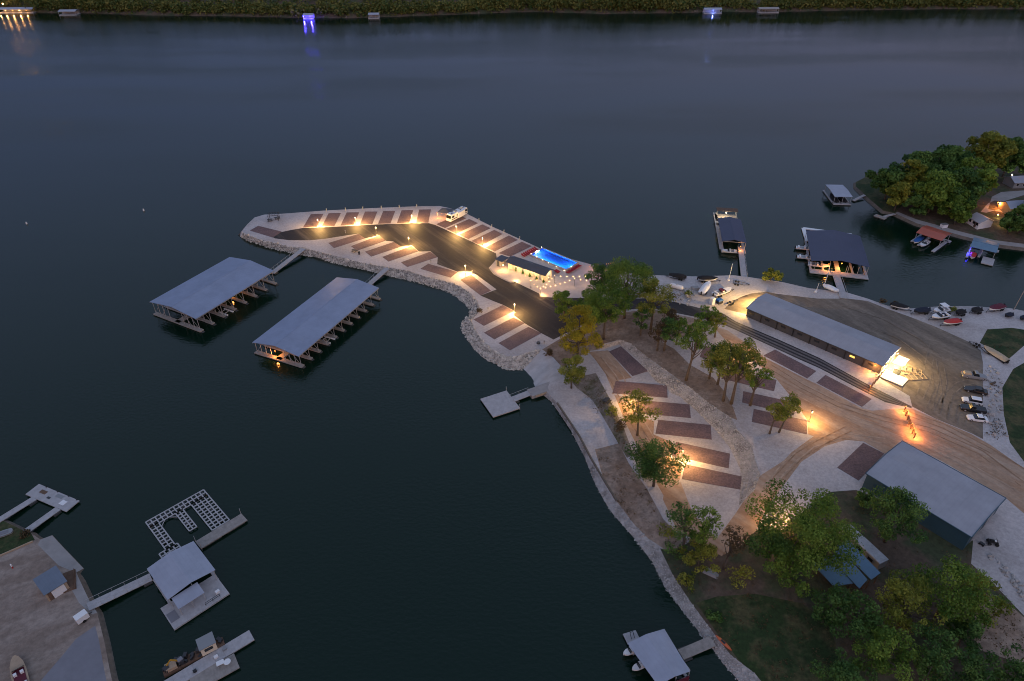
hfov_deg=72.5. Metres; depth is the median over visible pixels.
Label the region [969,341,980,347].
boat trailer
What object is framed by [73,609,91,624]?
cargo trailer
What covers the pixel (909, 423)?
timber fence
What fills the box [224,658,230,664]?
patio table
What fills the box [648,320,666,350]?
leafy tree
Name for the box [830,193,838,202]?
boat
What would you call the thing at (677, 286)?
boat
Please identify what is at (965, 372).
bed load
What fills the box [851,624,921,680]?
leafy tree
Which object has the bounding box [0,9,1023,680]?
lake water
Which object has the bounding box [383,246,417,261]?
parking pad
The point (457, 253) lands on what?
asphalt road
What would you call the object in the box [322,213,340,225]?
parking pad
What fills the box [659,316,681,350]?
leafy tree
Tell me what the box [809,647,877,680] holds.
leafy tree
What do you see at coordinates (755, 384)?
leafy tree
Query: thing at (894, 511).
leafy tree
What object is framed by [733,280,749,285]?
boat trailer
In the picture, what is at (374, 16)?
lakeside dock
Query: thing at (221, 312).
boat lift
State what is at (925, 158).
leafy tree
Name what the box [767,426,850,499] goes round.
tyre track
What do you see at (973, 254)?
boat
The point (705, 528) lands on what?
leafy tree
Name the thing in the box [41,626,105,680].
slab pavement
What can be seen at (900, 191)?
leafy tree
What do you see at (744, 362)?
leafy tree
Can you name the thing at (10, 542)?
grass ground
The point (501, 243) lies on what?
parking pad
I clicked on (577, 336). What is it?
leafy tree
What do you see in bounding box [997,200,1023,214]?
lake house
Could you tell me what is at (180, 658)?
mini excavator
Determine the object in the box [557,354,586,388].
leafy tree
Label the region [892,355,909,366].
porch slab
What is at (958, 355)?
parking ground
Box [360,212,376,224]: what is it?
parking pad
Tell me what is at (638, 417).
leafy tree
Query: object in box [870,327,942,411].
tyre track
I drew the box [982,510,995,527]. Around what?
garage door
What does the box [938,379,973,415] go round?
tyre track
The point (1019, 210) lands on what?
leafy tree
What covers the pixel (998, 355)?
boat
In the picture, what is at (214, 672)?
floating dock
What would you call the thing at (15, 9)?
lakeside dock
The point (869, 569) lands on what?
carport
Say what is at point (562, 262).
swimming pool
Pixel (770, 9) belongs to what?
lakeside dock
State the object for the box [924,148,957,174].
leafy tree
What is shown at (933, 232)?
roofed dock
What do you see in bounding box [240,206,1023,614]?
gravel ground
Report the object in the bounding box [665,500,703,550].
leafy tree
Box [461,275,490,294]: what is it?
parking pad
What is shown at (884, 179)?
leafy tree
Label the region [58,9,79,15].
lakeside dock
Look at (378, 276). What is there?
gangway
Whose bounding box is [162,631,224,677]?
work barge
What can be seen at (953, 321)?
boat
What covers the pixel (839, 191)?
roofed dock
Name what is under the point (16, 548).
timber edging
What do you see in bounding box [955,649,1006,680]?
leafy tree
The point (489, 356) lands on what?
riprap rocks
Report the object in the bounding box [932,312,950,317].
boat
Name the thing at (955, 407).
tyre track
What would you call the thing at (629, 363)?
parking pad
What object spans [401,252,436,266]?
parking pad
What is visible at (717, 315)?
leafy tree
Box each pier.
[164,630,253,680]
[193,509,247,548]
[874,214,886,219]
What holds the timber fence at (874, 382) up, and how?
on the parking ground at (958, 355)
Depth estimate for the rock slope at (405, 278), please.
230.16 m
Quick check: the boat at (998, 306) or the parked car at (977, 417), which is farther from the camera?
the boat at (998, 306)
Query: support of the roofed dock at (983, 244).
on the lake water
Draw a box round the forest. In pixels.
[0,0,1023,17]
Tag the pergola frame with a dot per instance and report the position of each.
(274, 215)
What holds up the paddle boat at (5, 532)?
on the grass ground at (10, 542)
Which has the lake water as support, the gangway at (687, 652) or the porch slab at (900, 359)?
the gangway at (687, 652)
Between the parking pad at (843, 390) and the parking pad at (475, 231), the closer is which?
the parking pad at (843, 390)
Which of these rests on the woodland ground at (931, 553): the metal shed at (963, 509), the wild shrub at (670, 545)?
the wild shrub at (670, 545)
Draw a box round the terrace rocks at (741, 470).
[544,340,759,680]
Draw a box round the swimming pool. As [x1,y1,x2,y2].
[529,247,578,270]
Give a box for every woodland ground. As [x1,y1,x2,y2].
[661,490,1023,680]
[876,161,1023,243]
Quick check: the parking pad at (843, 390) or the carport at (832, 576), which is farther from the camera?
the parking pad at (843, 390)
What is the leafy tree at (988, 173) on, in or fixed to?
on the woodland ground at (995, 231)
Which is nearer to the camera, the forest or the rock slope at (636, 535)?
the rock slope at (636, 535)
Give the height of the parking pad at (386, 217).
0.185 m
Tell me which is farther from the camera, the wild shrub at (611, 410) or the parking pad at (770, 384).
the parking pad at (770, 384)
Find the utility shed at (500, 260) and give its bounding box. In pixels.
[495,255,508,266]
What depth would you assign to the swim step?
126.71 m
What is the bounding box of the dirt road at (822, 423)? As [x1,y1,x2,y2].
[589,327,1023,555]
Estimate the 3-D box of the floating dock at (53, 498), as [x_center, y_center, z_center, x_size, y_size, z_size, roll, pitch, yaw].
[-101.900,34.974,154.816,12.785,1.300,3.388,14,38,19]
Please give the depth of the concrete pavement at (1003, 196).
262.84 m
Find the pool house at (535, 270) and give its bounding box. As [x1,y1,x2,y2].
[506,256,553,282]
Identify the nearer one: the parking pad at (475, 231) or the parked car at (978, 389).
the parked car at (978, 389)
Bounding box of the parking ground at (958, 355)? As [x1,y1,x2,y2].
[725,292,982,438]
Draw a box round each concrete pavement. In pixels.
[38,535,96,613]
[896,190,1023,247]
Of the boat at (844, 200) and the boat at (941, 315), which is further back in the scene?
the boat at (844, 200)
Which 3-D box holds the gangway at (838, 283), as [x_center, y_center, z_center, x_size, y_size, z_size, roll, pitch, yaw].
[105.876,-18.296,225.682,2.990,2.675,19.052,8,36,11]
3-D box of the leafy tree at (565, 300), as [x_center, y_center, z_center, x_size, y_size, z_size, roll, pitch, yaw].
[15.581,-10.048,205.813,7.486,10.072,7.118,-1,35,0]
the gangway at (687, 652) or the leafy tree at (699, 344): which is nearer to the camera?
the gangway at (687, 652)
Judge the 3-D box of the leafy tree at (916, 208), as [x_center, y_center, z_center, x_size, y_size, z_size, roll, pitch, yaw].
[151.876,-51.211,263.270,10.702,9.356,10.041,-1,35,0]
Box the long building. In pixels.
[746,293,900,373]
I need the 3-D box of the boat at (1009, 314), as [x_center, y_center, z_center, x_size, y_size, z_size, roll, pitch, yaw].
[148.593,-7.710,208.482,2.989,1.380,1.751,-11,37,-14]
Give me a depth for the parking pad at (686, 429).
168.09 m
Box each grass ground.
[0,521,34,553]
[696,328,1023,680]
[856,174,901,212]
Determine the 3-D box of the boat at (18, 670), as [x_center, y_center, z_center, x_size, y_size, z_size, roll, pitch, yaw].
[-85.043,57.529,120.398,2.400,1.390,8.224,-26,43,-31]
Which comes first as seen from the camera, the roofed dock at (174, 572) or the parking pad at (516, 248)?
the roofed dock at (174, 572)
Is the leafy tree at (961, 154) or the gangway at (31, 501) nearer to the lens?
the gangway at (31, 501)
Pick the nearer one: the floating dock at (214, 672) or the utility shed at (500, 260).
the floating dock at (214, 672)
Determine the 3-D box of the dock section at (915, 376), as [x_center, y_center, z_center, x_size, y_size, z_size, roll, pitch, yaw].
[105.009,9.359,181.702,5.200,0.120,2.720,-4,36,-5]
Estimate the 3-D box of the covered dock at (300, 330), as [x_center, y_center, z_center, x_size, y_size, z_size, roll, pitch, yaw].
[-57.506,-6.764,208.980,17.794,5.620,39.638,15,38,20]
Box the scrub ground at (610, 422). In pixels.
[572,373,632,457]
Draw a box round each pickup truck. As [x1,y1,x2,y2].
[959,403,986,413]
[961,370,987,380]
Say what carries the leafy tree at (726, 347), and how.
on the bare ground at (672, 361)
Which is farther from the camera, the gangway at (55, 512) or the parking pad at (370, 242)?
the parking pad at (370, 242)
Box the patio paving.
[489,248,609,297]
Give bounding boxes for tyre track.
[595,357,653,445]
[601,354,654,441]
[761,432,886,491]
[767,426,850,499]
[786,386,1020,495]
[841,305,946,413]
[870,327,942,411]
[908,411,1023,467]
[915,343,933,398]
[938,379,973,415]
[946,396,968,420]
[955,410,973,424]
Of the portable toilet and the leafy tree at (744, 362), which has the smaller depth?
the leafy tree at (744, 362)
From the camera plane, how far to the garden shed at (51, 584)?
133.47 m
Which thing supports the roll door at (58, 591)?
in the garden shed at (51, 584)
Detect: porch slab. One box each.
[878,369,907,386]
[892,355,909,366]
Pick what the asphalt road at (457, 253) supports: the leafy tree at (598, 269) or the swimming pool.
the leafy tree at (598, 269)
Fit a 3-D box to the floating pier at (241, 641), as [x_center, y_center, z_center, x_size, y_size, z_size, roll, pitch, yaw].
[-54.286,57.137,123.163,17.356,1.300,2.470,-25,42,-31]
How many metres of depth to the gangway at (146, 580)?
134.64 m
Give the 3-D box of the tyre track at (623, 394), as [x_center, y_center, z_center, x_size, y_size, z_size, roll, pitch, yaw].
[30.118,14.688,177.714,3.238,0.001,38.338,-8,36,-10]
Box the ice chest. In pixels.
[893,367,901,374]
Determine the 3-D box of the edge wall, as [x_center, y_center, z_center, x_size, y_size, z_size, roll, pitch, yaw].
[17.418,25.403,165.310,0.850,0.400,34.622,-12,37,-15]
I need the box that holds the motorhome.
[446,206,466,221]
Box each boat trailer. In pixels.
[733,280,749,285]
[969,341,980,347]
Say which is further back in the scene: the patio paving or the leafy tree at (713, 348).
the patio paving
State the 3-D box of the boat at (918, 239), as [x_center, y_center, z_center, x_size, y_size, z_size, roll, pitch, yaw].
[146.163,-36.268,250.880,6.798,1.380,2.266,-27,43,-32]
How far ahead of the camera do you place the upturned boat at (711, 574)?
134.89 m
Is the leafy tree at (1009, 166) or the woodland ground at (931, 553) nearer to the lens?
the woodland ground at (931, 553)
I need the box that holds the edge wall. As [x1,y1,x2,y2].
[557,402,616,500]
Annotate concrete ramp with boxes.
[527,382,570,398]
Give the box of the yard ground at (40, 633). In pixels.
[0,534,111,680]
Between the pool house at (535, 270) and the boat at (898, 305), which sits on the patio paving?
the pool house at (535, 270)
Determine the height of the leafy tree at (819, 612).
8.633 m
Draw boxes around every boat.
[0,528,12,537]
[9,655,28,680]
[623,646,633,655]
[632,661,644,670]
[669,273,686,278]
[697,275,717,280]
[698,281,710,294]
[702,566,718,578]
[712,287,730,295]
[722,249,737,252]
[795,245,808,249]
[796,254,810,258]
[806,262,828,266]
[823,284,838,291]
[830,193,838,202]
[839,197,847,202]
[890,302,909,308]
[914,235,923,242]
[914,307,931,312]
[920,239,930,246]
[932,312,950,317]
[934,303,950,311]
[943,318,962,323]
[956,309,966,313]
[970,251,976,258]
[971,307,983,311]
[984,345,1009,363]
[989,303,1006,309]
[1005,312,1013,316]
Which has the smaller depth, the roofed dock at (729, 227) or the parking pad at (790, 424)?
the parking pad at (790, 424)
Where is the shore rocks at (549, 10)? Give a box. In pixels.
[50,7,1012,17]
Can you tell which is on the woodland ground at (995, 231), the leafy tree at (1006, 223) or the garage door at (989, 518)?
the leafy tree at (1006, 223)
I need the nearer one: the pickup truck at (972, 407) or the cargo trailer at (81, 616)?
the cargo trailer at (81, 616)
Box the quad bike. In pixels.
[986,538,998,546]
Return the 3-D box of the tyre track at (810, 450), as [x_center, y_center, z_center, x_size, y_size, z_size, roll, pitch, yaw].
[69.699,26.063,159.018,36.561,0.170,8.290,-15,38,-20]
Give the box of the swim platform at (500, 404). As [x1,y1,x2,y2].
[480,390,519,417]
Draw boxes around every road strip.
[723,322,910,407]
[724,320,909,406]
[727,317,911,406]
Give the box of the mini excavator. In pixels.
[166,656,182,665]
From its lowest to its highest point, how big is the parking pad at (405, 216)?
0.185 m
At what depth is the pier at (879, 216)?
266.81 m
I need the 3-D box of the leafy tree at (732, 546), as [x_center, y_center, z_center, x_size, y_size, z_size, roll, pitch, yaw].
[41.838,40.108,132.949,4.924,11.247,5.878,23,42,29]
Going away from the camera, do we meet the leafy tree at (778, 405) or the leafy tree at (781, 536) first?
the leafy tree at (781, 536)
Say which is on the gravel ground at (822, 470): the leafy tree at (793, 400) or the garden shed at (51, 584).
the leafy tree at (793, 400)
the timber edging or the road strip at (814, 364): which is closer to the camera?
the timber edging
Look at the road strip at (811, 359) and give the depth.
188.48 m
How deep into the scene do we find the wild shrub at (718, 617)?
127.47 m
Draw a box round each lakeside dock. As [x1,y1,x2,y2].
[0,7,36,13]
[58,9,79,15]
[303,13,314,18]
[368,13,379,18]
[702,8,721,13]
[757,7,778,12]
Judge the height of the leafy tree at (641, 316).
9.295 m
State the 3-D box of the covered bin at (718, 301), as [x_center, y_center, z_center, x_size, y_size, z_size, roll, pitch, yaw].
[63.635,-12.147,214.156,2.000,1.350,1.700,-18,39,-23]
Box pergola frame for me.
[268,211,279,220]
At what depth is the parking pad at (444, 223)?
262.56 m
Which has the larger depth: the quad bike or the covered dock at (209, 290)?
the covered dock at (209, 290)
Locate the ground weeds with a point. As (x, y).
(819, 547)
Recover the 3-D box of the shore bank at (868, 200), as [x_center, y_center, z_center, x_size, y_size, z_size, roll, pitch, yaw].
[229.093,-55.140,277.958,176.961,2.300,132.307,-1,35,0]
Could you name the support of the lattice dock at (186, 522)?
on the lake water
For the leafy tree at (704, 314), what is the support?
on the gravel ground at (822, 470)
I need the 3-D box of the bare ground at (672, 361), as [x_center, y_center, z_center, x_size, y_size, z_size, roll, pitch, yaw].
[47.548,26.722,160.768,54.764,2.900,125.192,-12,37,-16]
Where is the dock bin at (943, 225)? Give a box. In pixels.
[940,223,948,227]
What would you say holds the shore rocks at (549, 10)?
on the hill
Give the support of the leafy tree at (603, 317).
on the bare ground at (672, 361)
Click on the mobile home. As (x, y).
(876, 557)
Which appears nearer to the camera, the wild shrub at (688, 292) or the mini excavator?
the mini excavator
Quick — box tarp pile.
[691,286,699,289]
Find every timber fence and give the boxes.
[868,368,885,390]
[903,406,916,437]
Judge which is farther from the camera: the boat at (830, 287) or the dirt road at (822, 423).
the boat at (830, 287)
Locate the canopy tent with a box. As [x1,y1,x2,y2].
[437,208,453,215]
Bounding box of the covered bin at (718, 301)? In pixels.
[715,298,723,304]
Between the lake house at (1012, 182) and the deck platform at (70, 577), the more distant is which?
the lake house at (1012, 182)
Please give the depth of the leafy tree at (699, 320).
186.75 m
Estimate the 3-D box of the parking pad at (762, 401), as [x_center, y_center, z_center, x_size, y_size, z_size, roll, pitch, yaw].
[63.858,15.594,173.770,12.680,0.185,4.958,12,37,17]
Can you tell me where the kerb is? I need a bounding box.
[489,268,514,282]
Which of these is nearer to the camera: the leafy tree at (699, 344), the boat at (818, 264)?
the leafy tree at (699, 344)
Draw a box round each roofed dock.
[147,541,229,629]
[627,629,689,680]
[713,207,746,253]
[801,227,869,279]
[823,185,852,204]
[910,225,951,251]
[966,237,999,265]
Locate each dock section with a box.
[894,363,915,372]
[900,365,921,375]
[903,372,927,380]
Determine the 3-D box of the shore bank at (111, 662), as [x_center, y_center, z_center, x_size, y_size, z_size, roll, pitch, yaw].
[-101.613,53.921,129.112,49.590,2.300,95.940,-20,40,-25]
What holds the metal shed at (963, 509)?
on the gravel ground at (822, 470)
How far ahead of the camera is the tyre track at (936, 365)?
184.15 m
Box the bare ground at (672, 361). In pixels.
[542,310,1023,661]
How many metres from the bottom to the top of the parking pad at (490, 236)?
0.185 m
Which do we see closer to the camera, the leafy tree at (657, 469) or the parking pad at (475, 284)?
the leafy tree at (657, 469)
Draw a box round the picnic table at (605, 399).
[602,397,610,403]
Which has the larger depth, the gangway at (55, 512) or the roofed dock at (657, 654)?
the gangway at (55, 512)
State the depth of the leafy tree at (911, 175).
265.74 m
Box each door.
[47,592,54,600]
[51,584,66,597]
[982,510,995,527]
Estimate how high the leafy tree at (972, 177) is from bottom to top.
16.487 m
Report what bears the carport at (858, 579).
on the woodland ground at (931, 553)
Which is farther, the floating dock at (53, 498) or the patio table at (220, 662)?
the floating dock at (53, 498)
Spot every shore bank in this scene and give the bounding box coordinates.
[4,519,118,680]
[853,182,1023,250]
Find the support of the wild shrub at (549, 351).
on the bare ground at (672, 361)
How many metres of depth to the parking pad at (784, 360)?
186.70 m
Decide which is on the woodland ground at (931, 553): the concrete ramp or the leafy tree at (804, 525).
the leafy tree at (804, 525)
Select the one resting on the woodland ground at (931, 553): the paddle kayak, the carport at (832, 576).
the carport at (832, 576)
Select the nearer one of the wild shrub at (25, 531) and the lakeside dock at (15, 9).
the wild shrub at (25, 531)
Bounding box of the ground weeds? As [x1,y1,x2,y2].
[575,287,1023,680]
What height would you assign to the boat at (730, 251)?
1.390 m
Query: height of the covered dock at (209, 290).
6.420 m
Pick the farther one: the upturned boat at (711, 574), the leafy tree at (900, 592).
the upturned boat at (711, 574)
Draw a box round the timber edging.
[0,541,32,555]
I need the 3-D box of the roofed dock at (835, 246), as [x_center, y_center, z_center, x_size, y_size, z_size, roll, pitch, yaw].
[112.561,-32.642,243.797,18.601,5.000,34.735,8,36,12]
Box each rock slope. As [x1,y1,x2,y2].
[243,233,536,367]
[544,340,760,680]
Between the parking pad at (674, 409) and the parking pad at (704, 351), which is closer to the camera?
the parking pad at (674, 409)
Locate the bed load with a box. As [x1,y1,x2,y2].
[963,370,971,374]
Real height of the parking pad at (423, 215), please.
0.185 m
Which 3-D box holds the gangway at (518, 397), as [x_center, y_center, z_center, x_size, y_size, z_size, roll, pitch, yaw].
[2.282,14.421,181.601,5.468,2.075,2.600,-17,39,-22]
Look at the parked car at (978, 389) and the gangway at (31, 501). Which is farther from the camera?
the parked car at (978, 389)
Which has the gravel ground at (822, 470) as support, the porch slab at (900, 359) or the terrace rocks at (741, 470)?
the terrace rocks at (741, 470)
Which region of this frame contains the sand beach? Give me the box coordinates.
[524,350,565,386]
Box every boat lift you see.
[218,308,233,315]
[320,335,334,343]
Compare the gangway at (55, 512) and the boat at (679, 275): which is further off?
the boat at (679, 275)
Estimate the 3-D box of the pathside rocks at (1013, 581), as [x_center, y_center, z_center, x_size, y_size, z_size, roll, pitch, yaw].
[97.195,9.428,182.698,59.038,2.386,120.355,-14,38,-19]
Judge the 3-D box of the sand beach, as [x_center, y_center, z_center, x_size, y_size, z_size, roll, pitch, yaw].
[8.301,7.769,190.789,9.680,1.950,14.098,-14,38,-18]
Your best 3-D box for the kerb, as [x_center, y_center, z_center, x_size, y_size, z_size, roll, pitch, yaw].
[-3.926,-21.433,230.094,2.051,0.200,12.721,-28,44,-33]
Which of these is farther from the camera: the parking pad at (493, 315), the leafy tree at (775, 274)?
the leafy tree at (775, 274)
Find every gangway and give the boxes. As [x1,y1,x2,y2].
[0,497,37,521]
[25,507,61,531]
[85,570,152,610]
[271,247,305,274]
[368,267,388,285]
[510,388,530,402]
[677,636,715,661]
[737,246,747,279]
[831,269,848,298]
[852,194,865,201]
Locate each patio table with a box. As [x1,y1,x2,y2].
[216,659,223,667]
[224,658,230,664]
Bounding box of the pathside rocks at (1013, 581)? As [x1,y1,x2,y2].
[675,287,1023,600]
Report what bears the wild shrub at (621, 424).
on the scrub ground at (610, 422)
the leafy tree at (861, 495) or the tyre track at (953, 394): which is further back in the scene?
the tyre track at (953, 394)
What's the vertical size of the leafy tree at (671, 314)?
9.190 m
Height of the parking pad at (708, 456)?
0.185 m
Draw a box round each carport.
[810,557,852,587]
[832,548,866,588]
[839,540,879,588]
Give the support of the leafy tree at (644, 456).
on the gravel ground at (822, 470)
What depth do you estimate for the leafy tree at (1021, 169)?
288.53 m
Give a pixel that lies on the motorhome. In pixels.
(456, 213)
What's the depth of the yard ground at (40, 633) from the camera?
129.83 m
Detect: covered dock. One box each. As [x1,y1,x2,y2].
[150,257,278,332]
[252,277,381,368]
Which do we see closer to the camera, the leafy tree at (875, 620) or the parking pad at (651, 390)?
the leafy tree at (875, 620)
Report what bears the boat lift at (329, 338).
in the lake water
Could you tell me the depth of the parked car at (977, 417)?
167.31 m
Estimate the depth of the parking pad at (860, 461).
157.12 m
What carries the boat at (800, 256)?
on the lake water
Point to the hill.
(480, 10)
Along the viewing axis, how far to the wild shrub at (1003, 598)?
127.03 m
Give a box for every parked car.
[961,396,982,405]
[964,385,987,394]
[966,413,988,422]
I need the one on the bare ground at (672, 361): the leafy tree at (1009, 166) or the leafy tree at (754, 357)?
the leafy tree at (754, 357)
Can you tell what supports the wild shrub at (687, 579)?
on the woodland ground at (931, 553)
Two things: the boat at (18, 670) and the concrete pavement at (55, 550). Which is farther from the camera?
the concrete pavement at (55, 550)
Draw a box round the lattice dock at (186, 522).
[145,490,229,557]
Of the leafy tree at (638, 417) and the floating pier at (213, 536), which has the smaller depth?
the floating pier at (213, 536)
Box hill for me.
[0,0,1023,17]
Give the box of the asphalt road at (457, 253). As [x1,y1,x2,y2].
[273,223,911,407]
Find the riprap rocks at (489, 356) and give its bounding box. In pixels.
[240,232,540,370]
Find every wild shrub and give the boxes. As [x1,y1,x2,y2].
[18,529,30,538]
[544,348,552,355]
[604,405,618,415]
[614,419,625,431]
[657,523,676,538]
[663,541,687,559]
[675,570,696,593]
[685,289,692,294]
[705,607,723,622]
[725,565,755,588]
[996,594,1016,608]
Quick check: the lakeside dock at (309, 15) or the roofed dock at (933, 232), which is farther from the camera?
the lakeside dock at (309, 15)
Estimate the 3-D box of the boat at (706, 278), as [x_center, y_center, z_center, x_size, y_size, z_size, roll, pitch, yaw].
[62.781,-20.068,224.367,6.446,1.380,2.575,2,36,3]
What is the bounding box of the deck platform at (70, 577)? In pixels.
[63,568,76,592]
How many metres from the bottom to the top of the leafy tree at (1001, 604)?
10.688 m
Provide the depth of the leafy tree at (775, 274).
222.53 m
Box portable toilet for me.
[709,297,715,304]
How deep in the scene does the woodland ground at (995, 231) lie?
263.26 m
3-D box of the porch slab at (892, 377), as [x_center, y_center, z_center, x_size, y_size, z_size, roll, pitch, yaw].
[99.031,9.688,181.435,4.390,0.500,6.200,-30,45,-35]
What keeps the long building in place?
on the parking ground at (958, 355)
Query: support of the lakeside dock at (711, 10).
on the lake water
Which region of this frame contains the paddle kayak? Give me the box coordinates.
[715,635,731,650]
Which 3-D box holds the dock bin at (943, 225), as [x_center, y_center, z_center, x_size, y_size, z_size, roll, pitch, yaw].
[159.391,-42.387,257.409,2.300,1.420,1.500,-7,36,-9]
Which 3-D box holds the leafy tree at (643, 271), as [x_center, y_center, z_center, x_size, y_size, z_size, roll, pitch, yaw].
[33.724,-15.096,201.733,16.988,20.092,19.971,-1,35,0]
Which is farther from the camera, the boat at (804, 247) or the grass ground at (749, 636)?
the boat at (804, 247)
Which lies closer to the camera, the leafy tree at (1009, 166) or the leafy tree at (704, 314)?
the leafy tree at (704, 314)
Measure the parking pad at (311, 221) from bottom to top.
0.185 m
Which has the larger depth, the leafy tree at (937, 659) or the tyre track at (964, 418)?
the tyre track at (964, 418)
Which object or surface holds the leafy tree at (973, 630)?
on the woodland ground at (931, 553)
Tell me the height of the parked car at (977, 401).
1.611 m
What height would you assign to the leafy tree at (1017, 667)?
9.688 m
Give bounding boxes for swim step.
[623,630,638,642]
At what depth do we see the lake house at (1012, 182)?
283.10 m
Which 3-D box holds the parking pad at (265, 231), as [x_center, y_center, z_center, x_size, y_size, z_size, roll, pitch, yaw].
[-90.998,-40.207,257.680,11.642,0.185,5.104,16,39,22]
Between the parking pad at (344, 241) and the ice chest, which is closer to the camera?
the ice chest
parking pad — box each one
[250,226,281,236]
[304,214,322,226]
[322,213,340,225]
[329,234,364,247]
[340,212,358,225]
[351,236,385,249]
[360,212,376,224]
[365,242,400,255]
[378,211,394,223]
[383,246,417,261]
[397,210,412,222]
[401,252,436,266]
[416,209,430,222]
[421,264,456,277]
[437,217,465,227]
[447,219,476,232]
[460,224,489,238]
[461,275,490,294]
[472,230,501,244]
[473,305,512,325]
[484,317,523,338]
[485,236,516,250]
[499,327,540,349]
[500,242,530,255]
[609,346,646,375]
[613,381,667,397]
[635,400,690,417]
[655,420,711,439]
[673,442,729,467]
[682,465,741,488]
[700,346,737,364]
[721,371,775,390]
[742,391,795,414]
[752,409,806,433]
[763,350,815,377]
[817,375,870,406]
[837,443,883,479]
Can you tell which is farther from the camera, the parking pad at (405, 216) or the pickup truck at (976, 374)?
the parking pad at (405, 216)
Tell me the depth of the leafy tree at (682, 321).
189.95 m
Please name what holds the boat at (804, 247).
on the lake water
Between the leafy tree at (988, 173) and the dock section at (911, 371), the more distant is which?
the leafy tree at (988, 173)
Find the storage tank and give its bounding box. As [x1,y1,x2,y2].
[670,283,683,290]
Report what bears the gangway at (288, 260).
on the lake water
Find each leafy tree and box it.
[552,290,577,319]
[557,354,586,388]
[558,304,603,364]
[576,288,603,315]
[583,283,633,339]
[584,262,621,296]
[603,256,656,318]
[619,388,662,435]
[625,437,690,487]
[629,441,660,474]
[633,307,652,335]
[636,278,675,329]
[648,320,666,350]
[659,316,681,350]
[662,308,679,335]
[665,317,690,344]
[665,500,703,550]
[673,321,715,380]
[677,537,720,573]
[686,505,723,546]
[687,319,711,349]
[695,305,718,324]
[700,344,720,378]
[707,339,747,401]
[709,341,738,384]
[710,312,727,337]
[721,525,749,569]
[723,337,766,404]
[737,350,750,379]
[742,362,774,405]
[742,516,796,563]
[744,478,865,576]
[761,267,783,280]
[761,537,815,597]
[765,402,785,433]
[770,391,802,432]
[809,587,850,628]
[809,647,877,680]
[825,582,884,648]
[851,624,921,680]
[854,488,877,507]
[863,485,930,543]
[865,165,905,199]
[874,569,947,636]
[885,181,914,210]
[888,150,942,191]
[900,159,928,190]
[901,622,977,680]
[902,191,932,215]
[902,553,1000,630]
[911,169,970,212]
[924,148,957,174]
[933,144,975,162]
[934,616,984,653]
[936,194,976,223]
[946,167,986,208]
[951,156,999,191]
[953,572,1013,628]
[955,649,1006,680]
[965,130,1019,167]
[997,136,1023,176]
[997,643,1023,680]
[999,217,1021,233]
[1003,203,1023,233]
[1012,155,1023,175]
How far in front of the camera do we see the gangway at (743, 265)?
237.74 m
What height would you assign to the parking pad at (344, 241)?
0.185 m
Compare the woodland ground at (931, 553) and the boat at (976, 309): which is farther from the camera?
the boat at (976, 309)
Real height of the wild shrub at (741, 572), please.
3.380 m
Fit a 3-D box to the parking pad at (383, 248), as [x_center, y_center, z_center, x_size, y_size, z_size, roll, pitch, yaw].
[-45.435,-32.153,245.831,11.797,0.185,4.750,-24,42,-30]
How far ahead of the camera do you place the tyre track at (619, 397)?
178.93 m
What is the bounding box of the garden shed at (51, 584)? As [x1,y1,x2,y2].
[33,565,69,601]
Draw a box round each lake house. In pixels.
[967,212,993,228]
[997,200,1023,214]
[1003,176,1023,188]
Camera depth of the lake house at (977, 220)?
255.22 m
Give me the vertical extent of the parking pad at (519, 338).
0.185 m
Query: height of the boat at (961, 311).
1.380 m
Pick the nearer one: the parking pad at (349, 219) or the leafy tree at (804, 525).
the leafy tree at (804, 525)
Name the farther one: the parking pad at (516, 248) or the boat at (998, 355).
the parking pad at (516, 248)
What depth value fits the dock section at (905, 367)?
184.79 m
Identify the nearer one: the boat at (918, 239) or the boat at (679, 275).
the boat at (679, 275)
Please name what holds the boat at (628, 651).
on the lake water
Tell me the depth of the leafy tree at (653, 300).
192.65 m
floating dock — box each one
[26,484,78,511]
[189,654,239,680]
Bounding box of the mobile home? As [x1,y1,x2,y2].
[839,525,888,569]
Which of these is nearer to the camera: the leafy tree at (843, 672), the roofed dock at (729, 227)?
the leafy tree at (843, 672)
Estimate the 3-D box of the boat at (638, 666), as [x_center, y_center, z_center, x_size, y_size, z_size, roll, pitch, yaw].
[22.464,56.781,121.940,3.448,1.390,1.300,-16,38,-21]
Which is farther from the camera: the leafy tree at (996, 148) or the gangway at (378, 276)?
the leafy tree at (996, 148)
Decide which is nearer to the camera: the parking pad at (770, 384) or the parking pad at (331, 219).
the parking pad at (770, 384)
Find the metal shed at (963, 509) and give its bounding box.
[862,440,1005,549]
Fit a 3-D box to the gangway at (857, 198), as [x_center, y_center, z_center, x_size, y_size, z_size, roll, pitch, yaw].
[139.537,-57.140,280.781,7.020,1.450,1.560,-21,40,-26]
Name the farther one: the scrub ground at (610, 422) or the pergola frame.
the pergola frame
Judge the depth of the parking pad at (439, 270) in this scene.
233.12 m
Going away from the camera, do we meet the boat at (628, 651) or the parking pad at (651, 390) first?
the boat at (628, 651)

